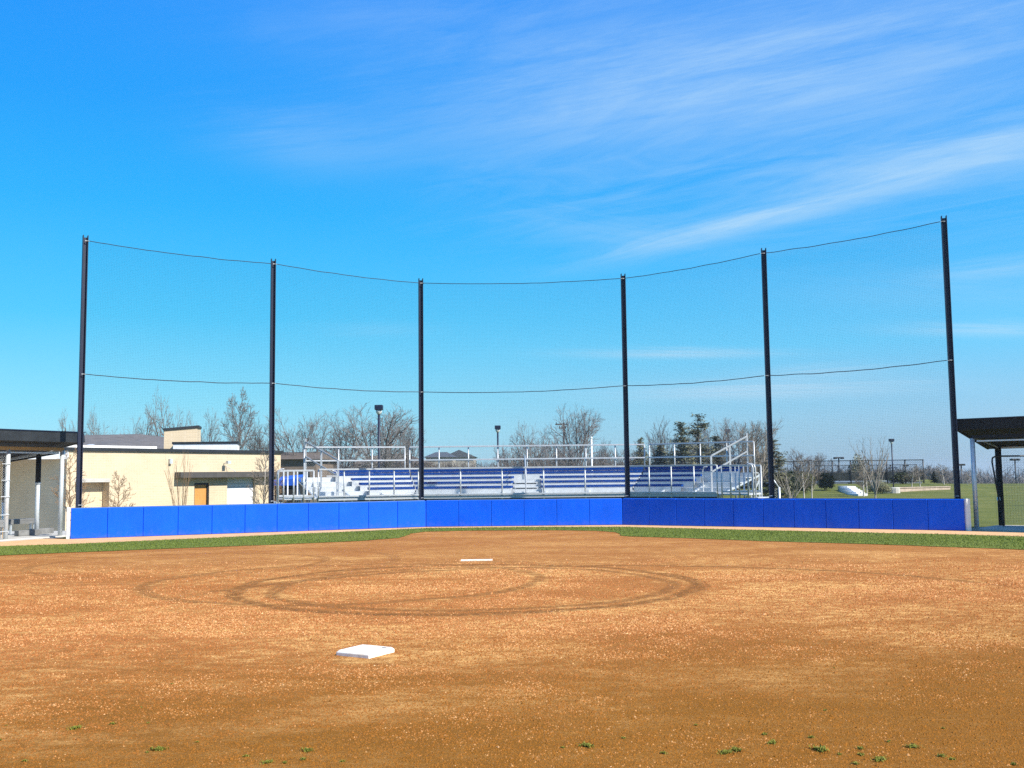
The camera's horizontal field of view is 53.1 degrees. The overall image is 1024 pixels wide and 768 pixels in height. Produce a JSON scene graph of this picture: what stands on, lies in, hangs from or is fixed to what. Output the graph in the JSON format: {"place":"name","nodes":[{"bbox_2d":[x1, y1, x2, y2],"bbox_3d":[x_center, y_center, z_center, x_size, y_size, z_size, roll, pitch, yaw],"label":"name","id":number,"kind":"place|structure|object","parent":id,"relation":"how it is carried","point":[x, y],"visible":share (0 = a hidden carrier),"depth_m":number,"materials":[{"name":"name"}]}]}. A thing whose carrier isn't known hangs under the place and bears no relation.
{"place":"outdoors","nodes":[
{"label":"outdoors","id":0,"kind":"place"},
{"bbox_2d":[0,531,65,541],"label":"pavement","id":1,"kind":"structure","parent":0,"point":[56,533],"depth_m":31.05,"materials":[{"name":"concrete"}]},
{"bbox_2d":[0,429,85,540],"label":"dugout","id":2,"kind":"object","parent":1,"relation":"on","point":[20,444],"visible":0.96,"depth_m":29.45,"materials":[{"name":"black metal"}]},
{"bbox_2d":[1,518,33,533],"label":"bench","id":3,"kind":"object","parent":2,"relation":"on","point":[30,521],"visible":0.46,"depth_m":30.99,"materials":[{"name":"metal"}]},
{"bbox_2d":[14,529,39,535],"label":"kerb block","id":4,"kind":"structure","parent":2,"relation":"on","point":[26,532],"depth_m":29.80,"materials":[{"name":"grey concrete"}]},
{"bbox_2d":[29,528,53,533],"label":"kerb block","id":5,"kind":"structure","parent":2,"relation":"on","point":[46,530],"depth_m":30.86,"materials":[{"name":"grey concrete"}]},
{"bbox_2d":[50,446,93,520],"bbox_3d":[-15.279,3.745,35.347,1.426,3.177,1.220,-1,-5,7],"label":"young tree","id":6,"kind":"object","parent":1,"relation":"on","point":[69,501],"visible":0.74,"depth_m":35.37,"materials":[{"name":"beige plant"}]},
{"bbox_2d":[99,471,136,506],"bbox_3d":[-14.024,4.328,36.429,1.378,2.526,1.179,4,-7,-43],"label":"young tree","id":7,"kind":"object","parent":1,"relation":"on","point":[124,497],"visible":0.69,"depth_m":36.43,"materials":[{"name":"beige plant"}]},
{"bbox_2d":[274,474,302,502],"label":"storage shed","id":8,"kind":"structure","parent":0,"point":[290,484],"depth_m":41.78,"materials":[{"name":"blue"}]},
{"bbox_2d":[0,530,1023,767],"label":"infield dirt","id":9,"kind":"structure","parent":0,"point":[423,549],"depth_m":9.25,"materials":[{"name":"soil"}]},
{"bbox_2d":[149,746,168,750],"bbox_3d":[-2.133,2.201,6.188,0.130,0.019,0.067,0,-5,-4],"label":"weed tuft","id":10,"kind":"object","parent":9,"relation":"on","point":[159,748],"visible":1,"depth_m":6.18,"materials":[{"name":"green plant"}]},
{"bbox_2d":[336,644,393,658],"bbox_3d":[-1.355,2.472,9.473,0.382,0.058,0.382,-4,-6,30],"label":"base","id":11,"kind":"object","parent":9,"relation":"on","point":[366,651],"visible":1,"depth_m":9.37,"materials":[{"name":"white rubber"}]},
{"bbox_2d":[461,559,492,560],"bbox_3d":[-0.680,3.392,19.711,0.610,0.026,0.152,-1,-5,-1],"label":"pitching plate","id":12,"kind":"object","parent":9,"relation":"on","point":[476,559],"visible":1,"depth_m":19.66,"materials":[{"name":"white rubber"}]},
{"bbox_2d":[576,741,593,747],"bbox_3d":[0.444,2.169,6.154,0.093,0.019,0.137,3,-6,-32],"label":"weed tuft","id":13,"kind":"object","parent":9,"relation":"on","point":[586,744],"visible":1,"depth_m":6.15,"materials":[{"name":"green plant"}]},
{"bbox_2d":[717,749,733,754],"bbox_3d":[1.251,2.145,5.973,0.125,0.018,0.085,-1,-5,8],"label":"weed tuft","id":14,"kind":"object","parent":9,"relation":"on","point":[724,752],"visible":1,"depth_m":5.97,"materials":[{"name":"green plant"}]},
{"bbox_2d":[731,745,745,752],"bbox_3d":[1.320,2.149,6.032,0.061,0.018,0.119,2,-6,-25],"label":"weed tuft","id":15,"kind":"object","parent":9,"relation":"on","point":[736,749],"visible":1,"depth_m":6.02,"materials":[{"name":"green plant"}]},
{"bbox_2d":[809,744,829,752],"bbox_3d":[1.812,2.138,6.008,0.084,0.024,0.163,1,-5,-16],"label":"weed tuft","id":16,"kind":"object","parent":9,"relation":"on","point":[820,748],"visible":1,"depth_m":6.00,"materials":[{"name":"green plant"}]},
{"bbox_2d":[870,755,888,762],"bbox_3d":[2.081,2.119,5.795,0.130,0.019,0.067,4,-7,-39],"label":"weed tuft","id":17,"kind":"object","parent":9,"relation":"on","point":[879,759],"visible":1,"depth_m":5.79,"materials":[{"name":"green plant"}]},
{"bbox_2d":[903,743,923,747],"bbox_3d":[2.368,2.140,6.059,0.125,0.018,0.085,-1,-5,4],"label":"weed tuft","id":18,"kind":"object","parent":9,"relation":"on","point":[910,745],"visible":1,"depth_m":6.04,"materials":[{"name":"green plant"}]},
{"bbox_2d":[0,526,1023,554],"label":"grass","id":19,"kind":"structure","parent":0,"point":[289,541],"depth_m":26.07,"materials":[{"name":"green plant"}]},
{"bbox_2d":[0,525,1023,545],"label":"warning track","id":20,"kind":"structure","parent":0,"point":[115,539],"depth_m":28.59,"materials":[{"name":"brown soil"}]},
{"bbox_2d":[66,498,971,538],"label":"padded wall","id":21,"kind":"structure","parent":20,"relation":"on","point":[846,513],"depth_m":30.79,"materials":[{"name":"blue plastic"}]},
{"bbox_2d":[0,0,1023,477],"label":"sky","id":22,"kind":"structure","parent":0,"point":[535,143],"materials":[{"name":"blue"}]},
{"bbox_2d":[53,478,1023,538],"bbox_3d":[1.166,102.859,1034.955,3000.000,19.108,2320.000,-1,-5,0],"label":"ground","id":23,"kind":"structure","parent":0,"point":[987,505],"depth_m":66.63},
{"bbox_2d":[0,451,68,513],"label":"brick wing","id":24,"kind":"structure","parent":23,"relation":"on","point":[54,456],"depth_m":37.94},
{"bbox_2d":[57,408,84,431],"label":"bare tree","id":25,"kind":"object","parent":23,"relation":"on","point":[73,428],"visible":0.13,"depth_m":69.89,"materials":[{"name":"brown plant"}]},
{"bbox_2d":[75,235,89,538],"bbox_3d":[-12.252,0.174,29.188,0.174,8.968,0.185,2,-6,-31],"label":"net pole","id":26,"kind":"object","parent":23,"relation":"on","point":[81,389],"visible":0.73,"depth_m":29.21,"materials":[{"name":"black metal"}]},
{"bbox_2d":[82,241,270,505],"bbox_3d":[-9.800,-0.274,30.325,5.232,7.610,0.057,2,-6,-25],"label":"backstop net","id":27,"kind":"object","parent":26,"relation":"attached to","point":[185,381],"visible":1,"depth_m":30.26,"materials":[{"name":"black fabric"}]},
{"bbox_2d":[85,408,116,434],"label":"bare tree","id":28,"kind":"object","parent":23,"relation":"on","point":[92,426],"visible":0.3,"depth_m":73.61,"materials":[{"name":"brown plant"}]},
{"bbox_2d":[121,406,161,435],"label":"bare tree","id":29,"kind":"object","parent":23,"relation":"on","point":[147,426],"visible":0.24,"depth_m":66.06,"materials":[{"name":"brown plant"}]},
{"bbox_2d":[0,425,289,530],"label":"tan building","id":30,"kind":"structure","parent":23,"relation":"on","point":[22,491],"depth_m":41.00,"materials":[{"name":"concrete"}]},
{"bbox_2d":[194,483,207,504],"bbox_3d":[-13.048,5.162,42.769,0.150,2.060,0.754,-4,-6,35],"label":"door","id":31,"kind":"structure","parent":30,"relation":"in","point":[198,496],"depth_m":42.85,"materials":[{"name":"orange wood"}]},
{"bbox_2d":[227,477,252,503],"bbox_3d":[-11.893,5.184,44.515,0.070,2.300,1.526,-4,-6,35],"label":"rolling door","id":32,"kind":"structure","parent":30,"relation":"in","point":[234,484],"depth_m":44.57,"materials":[{"name":"white metal"}]},
{"bbox_2d":[144,387,191,436],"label":"bare tree","id":33,"kind":"object","parent":23,"relation":"on","point":[160,424],"visible":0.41,"depth_m":72.34,"materials":[{"name":"brown plant"}]},
{"bbox_2d":[164,445,192,504],"bbox_3d":[-12.340,4.044,37.874,1.042,3.621,0.789,0,-5,-4],"label":"young tree","id":34,"kind":"object","parent":23,"relation":"on","point":[185,488],"visible":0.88,"depth_m":37.91,"materials":[{"name":"beige plant"}]},
{"bbox_2d":[187,408,223,441],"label":"bare tree","id":35,"kind":"object","parent":23,"relation":"on","point":[211,434],"visible":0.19,"depth_m":83.63,"materials":[{"name":"brown plant"}]},
{"bbox_2d":[220,387,259,449],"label":"bare tree","id":36,"kind":"object","parent":23,"relation":"on","point":[235,425],"visible":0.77,"depth_m":79.97,"materials":[{"name":"brown plant"}]},
{"bbox_2d":[232,418,292,473],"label":"bare tree","id":37,"kind":"object","parent":23,"relation":"on","point":[258,443],"visible":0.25,"depth_m":70.06,"materials":[{"name":"brown plant"}]},
{"bbox_2d":[246,447,282,503],"bbox_3d":[-10.178,4.330,41.773,1.760,3.726,1.298,-3,-6,23],"label":"young tree","id":38,"kind":"object","parent":23,"relation":"on","point":[264,489],"visible":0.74,"depth_m":41.71,"materials":[{"name":"brown plant"}]},
{"bbox_2d":[268,258,276,502],"bbox_3d":[-7.357,0.450,31.472,0.174,8.714,0.185,1,-5,-21],"label":"net pole","id":39,"kind":"object","parent":23,"relation":"on","point":[272,380],"visible":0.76,"depth_m":31.50,"materials":[{"name":"black metal"}]},
{"bbox_2d":[275,264,419,501],"bbox_3d":[-5.152,-0.006,32.496,4.684,7.356,0.057,2,-6,-25],"label":"backstop net","id":40,"kind":"object","parent":39,"relation":"attached to","point":[401,464],"visible":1,"depth_m":32.47,"materials":[{"name":"black fabric"}]},
{"bbox_2d":[274,462,288,502],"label":"young tree","id":41,"kind":"object","parent":23,"relation":"on","point":[280,492],"visible":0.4,"depth_m":39.80,"materials":[{"name":"beige plant"}]},
{"bbox_2d":[256,408,340,463],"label":"bare tree","id":42,"kind":"object","parent":23,"relation":"on","point":[311,428],"visible":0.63,"depth_m":92.06,"materials":[{"name":"brown plant"}]},
{"bbox_2d":[281,452,337,502],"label":"house","id":43,"kind":"structure","parent":23,"relation":"on","point":[293,462],"depth_m":87.95,"materials":[{"name":"brown brick"}]},
{"bbox_2d":[298,406,377,473],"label":"bare tree","id":44,"kind":"object","parent":23,"relation":"on","point":[339,443],"visible":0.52,"depth_m":99.37,"materials":[{"name":"brown plant"}]},
{"bbox_2d":[328,402,418,467],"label":"bare tree","id":45,"kind":"object","parent":23,"relation":"on","point":[387,451],"visible":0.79,"depth_m":95.43,"materials":[{"name":"brown plant"}]},
{"bbox_2d":[374,405,382,467],"bbox_3d":[-7.781,4.485,59.846,0.465,6.521,0.465,-1,-5,0],"label":"lamp post","id":46,"kind":"object","parent":23,"relation":"on","point":[378,408],"visible":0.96,"depth_m":59.90,"materials":[{"name":"grey metal"}]},
{"bbox_2d":[355,454,431,467],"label":"house","id":47,"kind":"structure","parent":23,"relation":"on","point":[357,462],"depth_m":120.36,"materials":[{"name":"brown brick"}]},
{"bbox_2d":[381,416,425,472],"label":"bare tree","id":48,"kind":"object","parent":23,"relation":"on","point":[409,440],"visible":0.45,"depth_m":108.78,"materials":[{"name":"brown plant"}]},
{"bbox_2d":[418,278,424,499],"bbox_3d":[-2.958,0.715,33.524,0.174,8.451,0.185,1,-5,-13],"label":"net pole","id":49,"kind":"object","parent":23,"relation":"on","point":[421,393],"visible":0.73,"depth_m":33.56,"materials":[{"name":"black metal"}]},
{"bbox_2d":[423,278,624,498],"bbox_3d":[0.356,0.125,33.424,6.504,7.136,0.058,-1,-5,2],"label":"backstop net","id":50,"kind":"object","parent":49,"relation":"attached to","point":[438,416],"visible":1,"depth_m":33.43,"materials":[{"name":"black fabric"}]},
{"bbox_2d":[425,452,456,467],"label":"house","id":51,"kind":"structure","parent":23,"relation":"on","point":[433,456],"depth_m":149.98,"materials":[{"name":"grey"}]},
{"bbox_2d":[105,432,787,486],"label":"undergrowth","id":52,"kind":"object","parent":23,"relation":"on","point":[537,464],"visible":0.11,"depth_m":110.22,"materials":[{"name":"brown plant"}]},
{"bbox_2d":[451,451,476,466],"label":"house","id":53,"kind":"structure","parent":23,"relation":"on","point":[459,455],"depth_m":169.49,"materials":[{"name":"grey"}]},
{"bbox_2d":[495,425,500,464],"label":"lamp post","id":54,"kind":"object","parent":23,"relation":"on","point":[498,427],"visible":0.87,"depth_m":81.83,"materials":[{"name":"grey metal"}]},
{"bbox_2d":[490,444,512,466],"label":"bare tree","id":55,"kind":"object","parent":23,"relation":"on","point":[503,457],"visible":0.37,"depth_m":119.00,"materials":[{"name":"brown plant"}]},
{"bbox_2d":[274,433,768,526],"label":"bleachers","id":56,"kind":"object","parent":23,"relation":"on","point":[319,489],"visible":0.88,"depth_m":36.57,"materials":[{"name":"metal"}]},
{"bbox_2d":[508,422,550,465],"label":"bare tree","id":57,"kind":"object","parent":23,"relation":"on","point":[530,447],"visible":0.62,"depth_m":119.72,"materials":[{"name":"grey plant"}]},
{"bbox_2d":[531,429,583,465],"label":"bare tree","id":58,"kind":"object","parent":23,"relation":"on","point":[550,447],"visible":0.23,"depth_m":129.87,"materials":[{"name":"grey plant"}]},
{"bbox_2d":[542,403,603,470],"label":"bare tree","id":59,"kind":"object","parent":23,"relation":"on","point":[585,440],"visible":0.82,"depth_m":111.85,"materials":[{"name":"brown plant"}]},
{"bbox_2d":[583,437,614,464],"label":"bare tree","id":60,"kind":"object","parent":23,"relation":"on","point":[604,448],"visible":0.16,"depth_m":119.67,"materials":[{"name":"brown plant"}]},
{"bbox_2d":[620,273,629,497],"bbox_3d":[3.692,0.602,33.344,0.174,8.494,0.190,-1,-5,0],"label":"net pole","id":61,"kind":"object","parent":23,"relation":"on","point":[625,390],"visible":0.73,"depth_m":33.38,"materials":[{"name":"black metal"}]},
{"bbox_2d":[624,253,767,496],"bbox_3d":[5.678,-0.181,32.134,4.550,7.395,0.058,-4,-6,31],"label":"backstop net","id":62,"kind":"object","parent":61,"relation":"attached to","point":[748,377],"visible":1,"depth_m":32.09,"materials":[{"name":"black fabric"}]},
{"bbox_2d":[630,437,650,473],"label":"evergreen tree","id":63,"kind":"object","parent":23,"relation":"on","point":[636,460],"visible":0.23,"depth_m":87.63,"materials":[{"name":"green plant"}]},
{"bbox_2d":[630,415,686,464],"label":"bare tree","id":64,"kind":"object","parent":23,"relation":"on","point":[657,441],"visible":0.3,"depth_m":91.92,"materials":[{"name":"brown plant"}]},
{"bbox_2d":[645,445,672,469],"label":"evergreen tree","id":65,"kind":"object","parent":23,"relation":"on","point":[660,453],"visible":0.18,"depth_m":83.57,"materials":[{"name":"green plant"}]},
{"bbox_2d":[662,421,696,469],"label":"pine tree","id":66,"kind":"object","parent":23,"relation":"on","point":[684,451],"visible":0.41,"depth_m":81.74,"materials":[{"name":"green plant"}]},
{"bbox_2d":[668,423,703,463],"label":"bare tree","id":67,"kind":"object","parent":23,"relation":"on","point":[692,452],"visible":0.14,"depth_m":99.83,"materials":[{"name":"grey plant"}]},
{"bbox_2d":[687,414,718,463],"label":"pine tree","id":68,"kind":"object","parent":23,"relation":"on","point":[697,432],"visible":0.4,"depth_m":83.77,"materials":[{"name":"green plant"}]},
{"bbox_2d":[690,417,735,463],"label":"bare tree","id":69,"kind":"object","parent":23,"relation":"on","point":[706,432],"visible":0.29,"depth_m":89.69,"materials":[{"name":"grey plant"}]},
{"bbox_2d":[705,436,738,489],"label":"pine tree","id":70,"kind":"object","parent":23,"relation":"on","point":[715,448],"visible":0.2,"depth_m":85.69,"materials":[{"name":"green plant"}]},
{"bbox_2d":[703,417,776,488],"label":"bare tree","id":71,"kind":"object","parent":23,"relation":"on","point":[737,446],"visible":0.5,"depth_m":85.61,"materials":[{"name":"grey plant"}]},
{"bbox_2d":[735,418,782,496],"bbox_3d":[11.425,3.668,46.938,1.861,4.989,3.290,-4,-6,32],"label":"bare tree","id":72,"kind":"object","parent":23,"relation":"on","point":[758,461],"visible":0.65,"depth_m":46.81,"materials":[{"name":"brown plant"}]},
{"bbox_2d":[761,248,774,497],"bbox_3d":[7.725,0.209,30.912,0.174,8.754,0.185,-1,-5,6],"label":"net pole","id":73,"kind":"object","parent":23,"relation":"on","point":[767,374],"visible":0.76,"depth_m":30.95,"materials":[{"name":"black metal"}]},
{"bbox_2d":[745,439,797,497],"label":"pine tree","id":74,"kind":"object","parent":23,"relation":"on","point":[779,461],"visible":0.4,"depth_m":65.52,"materials":[{"name":"green plant"}]},
{"bbox_2d":[774,480,780,497],"bbox_3d":[8.010,3.616,30.993,0.253,1.576,0.070,-1,-5,0],"label":"handrail","id":75,"kind":"object","parent":23,"relation":"on","point":[779,494],"visible":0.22,"depth_m":31.01,"materials":[{"name":"metal"}]},
{"bbox_2d":[775,470,800,492],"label":"shrub","id":76,"kind":"object","parent":23,"relation":"on","point":[793,477],"visible":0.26,"depth_m":73.24,"materials":[{"name":"brown plant"}]},
{"bbox_2d":[778,461,809,472],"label":"court fence","id":77,"kind":"object","parent":23,"relation":"on","point":[794,465],"visible":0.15,"depth_m":91.69,"materials":[{"name":"black metal"}]},
{"bbox_2d":[774,462,814,497],"bbox_3d":[14.228,5.047,51.839,2.122,2.415,2.256,-3,-6,25],"label":"bare shrub","id":78,"kind":"object","parent":23,"relation":"on","point":[786,489],"visible":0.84,"depth_m":51.73,"materials":[{"name":"brown plant"}]},
{"bbox_2d":[785,448,811,470],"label":"bare tree","id":79,"kind":"object","parent":23,"relation":"on","point":[791,459],"visible":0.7,"depth_m":119.50,"materials":[{"name":"brown plant"}]},
{"bbox_2d":[793,455,813,497],"bbox_3d":[17.545,5.654,61.760,1.384,2.777,1.876,-2,-5,14],"label":"birch tree","id":80,"kind":"object","parent":23,"relation":"on","point":[803,473],"visible":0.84,"depth_m":61.63,"materials":[{"name":"white plant"}]},
{"bbox_2d":[795,472,814,492],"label":"shrub","id":81,"kind":"object","parent":23,"relation":"on","point":[808,486],"visible":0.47,"depth_m":71.30,"materials":[{"name":"brown plant"}]},
{"bbox_2d":[803,460,822,497],"bbox_3d":[18.314,5.791,62.676,1.760,2.614,1.298,2,-6,-26],"label":"birch tree","id":82,"kind":"object","parent":23,"relation":"on","point":[815,473],"visible":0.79,"depth_m":62.65,"materials":[{"name":"white plant"}]},
{"bbox_2d":[808,452,836,472],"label":"bare tree","id":83,"kind":"object","parent":23,"relation":"on","point":[818,459],"visible":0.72,"depth_m":129.29,"materials":[{"name":"grey plant"}]},
{"bbox_2d":[816,472,834,489],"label":"shrub","id":84,"kind":"object","parent":23,"relation":"on","point":[826,482],"visible":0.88,"depth_m":75.29,"materials":[{"name":"green plant"}]},
{"bbox_2d":[838,486,866,495],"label":"concrete steps","id":85,"kind":"structure","parent":23,"relation":"on","point":[854,491],"depth_m":70.20,"materials":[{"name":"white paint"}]},
{"bbox_2d":[847,453,864,472],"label":"evergreen tree","id":86,"kind":"object","parent":23,"relation":"on","point":[853,467],"visible":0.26,"depth_m":111.44,"materials":[{"name":"green plant"}]},
{"bbox_2d":[799,464,916,473],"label":"court fence","id":87,"kind":"object","parent":23,"relation":"on","point":[849,469],"visible":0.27,"depth_m":125.53,"materials":[{"name":"black metal"}]},
{"bbox_2d":[850,456,874,496],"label":"birch tree","id":88,"kind":"object","parent":23,"relation":"on","point":[862,475],"visible":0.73,"depth_m":65.74,"materials":[{"name":"white plant"}]},
{"bbox_2d":[855,461,874,494],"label":"birch tree","id":89,"kind":"object","parent":23,"relation":"on","point":[865,479],"visible":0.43,"depth_m":67.69,"materials":[{"name":"white plant"}]},
{"bbox_2d":[813,459,924,483],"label":"court fence","id":90,"kind":"object","parent":23,"relation":"on","point":[844,476],"visible":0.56,"depth_m":91.68,"materials":[{"name":"black metal"}]},
{"bbox_2d":[849,436,891,497],"bbox_3d":[19.617,4.621,55.889,2.396,3.751,2.254,-2,-5,16],"label":"bare tree","id":91,"kind":"object","parent":23,"relation":"on","point":[877,484],"visible":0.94,"depth_m":55.61,"materials":[{"name":"brown plant"}]},
{"bbox_2d":[867,479,892,493],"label":"shrub","id":92,"kind":"object","parent":23,"relation":"on","point":[884,487],"visible":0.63,"depth_m":69.45,"materials":[{"name":"green plant"}]},
{"bbox_2d":[887,439,899,492],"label":"lamp post","id":93,"kind":"object","parent":23,"relation":"on","point":[892,467],"visible":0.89,"depth_m":70.64,"materials":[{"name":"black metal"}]},
{"bbox_2d":[774,462,1023,483],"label":"woods","id":94,"kind":"object","parent":23,"relation":"on","point":[982,480],"visible":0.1,"depth_m":150.07,"materials":[{"name":"brown plant"}]},
{"bbox_2d":[888,472,917,483],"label":"shrub","id":95,"kind":"object","parent":23,"relation":"on","point":[899,476],"visible":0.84,"depth_m":87.26,"materials":[{"name":"green plant"}]},
{"bbox_2d":[902,465,922,486],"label":"birch tree","id":96,"kind":"object","parent":23,"relation":"on","point":[915,473],"visible":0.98,"depth_m":77.62,"materials":[{"name":"white plant"}]},
{"bbox_2d":[909,468,925,486],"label":"birch tree","id":97,"kind":"object","parent":23,"relation":"on","point":[919,475],"visible":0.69,"depth_m":79.61,"materials":[{"name":"white plant"}]},
{"bbox_2d":[900,486,950,491],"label":"stone wall","id":98,"kind":"structure","parent":23,"relation":"on","point":[905,489],"depth_m":73.02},
{"bbox_2d":[928,471,941,482],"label":"evergreen tree","id":99,"kind":"object","parent":23,"relation":"on","point":[934,480],"visible":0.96,"depth_m":91.51,"materials":[{"name":"green plant"}]},
{"bbox_2d":[934,464,951,483],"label":"birch tree","id":100,"kind":"object","parent":23,"relation":"on","point":[938,471],"visible":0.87,"depth_m":83.61,"materials":[{"name":"white plant"}]},
{"bbox_2d":[941,215,960,497],"bbox_3d":[12.120,-0.211,28.263,0.174,9.022,0.185,-2,-5,15],"label":"net pole","id":101,"kind":"object","parent":23,"relation":"on","point":[951,369],"visible":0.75,"depth_m":28.29,"materials":[{"name":"black metal"}]},
{"bbox_2d":[766,221,953,496],"bbox_3d":[9.895,-0.590,29.592,4.972,7.663,0.058,-4,-6,31],"label":"backstop net","id":102,"kind":"object","parent":101,"relation":"attached to","point":[858,364],"visible":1,"depth_m":29.52,"materials":[{"name":"black fabric"}]},
{"bbox_2d":[957,416,1023,531],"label":"dugout","id":103,"kind":"object","parent":23,"relation":"on","point":[997,434],"visible":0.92,"depth_m":28.07,"materials":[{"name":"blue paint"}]},
{"bbox_2d":[991,455,1023,525],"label":"practice screen","id":104,"kind":"object","parent":103,"relation":"on","point":[996,485],"visible":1,"depth_m":29.39,"materials":[{"name":"black metal"}]},
{"bbox_2d":[1010,459,1019,483],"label":"court light","id":105,"kind":"object","parent":23,"relation":"on","point":[1015,468],"visible":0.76,"depth_m":104.48,"materials":[{"name":"black metal"}]},
{"bbox_2d":[740,480,921,486],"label":"court pavement","id":106,"kind":"structure","parent":0,"point":[845,483],"depth_m":92.54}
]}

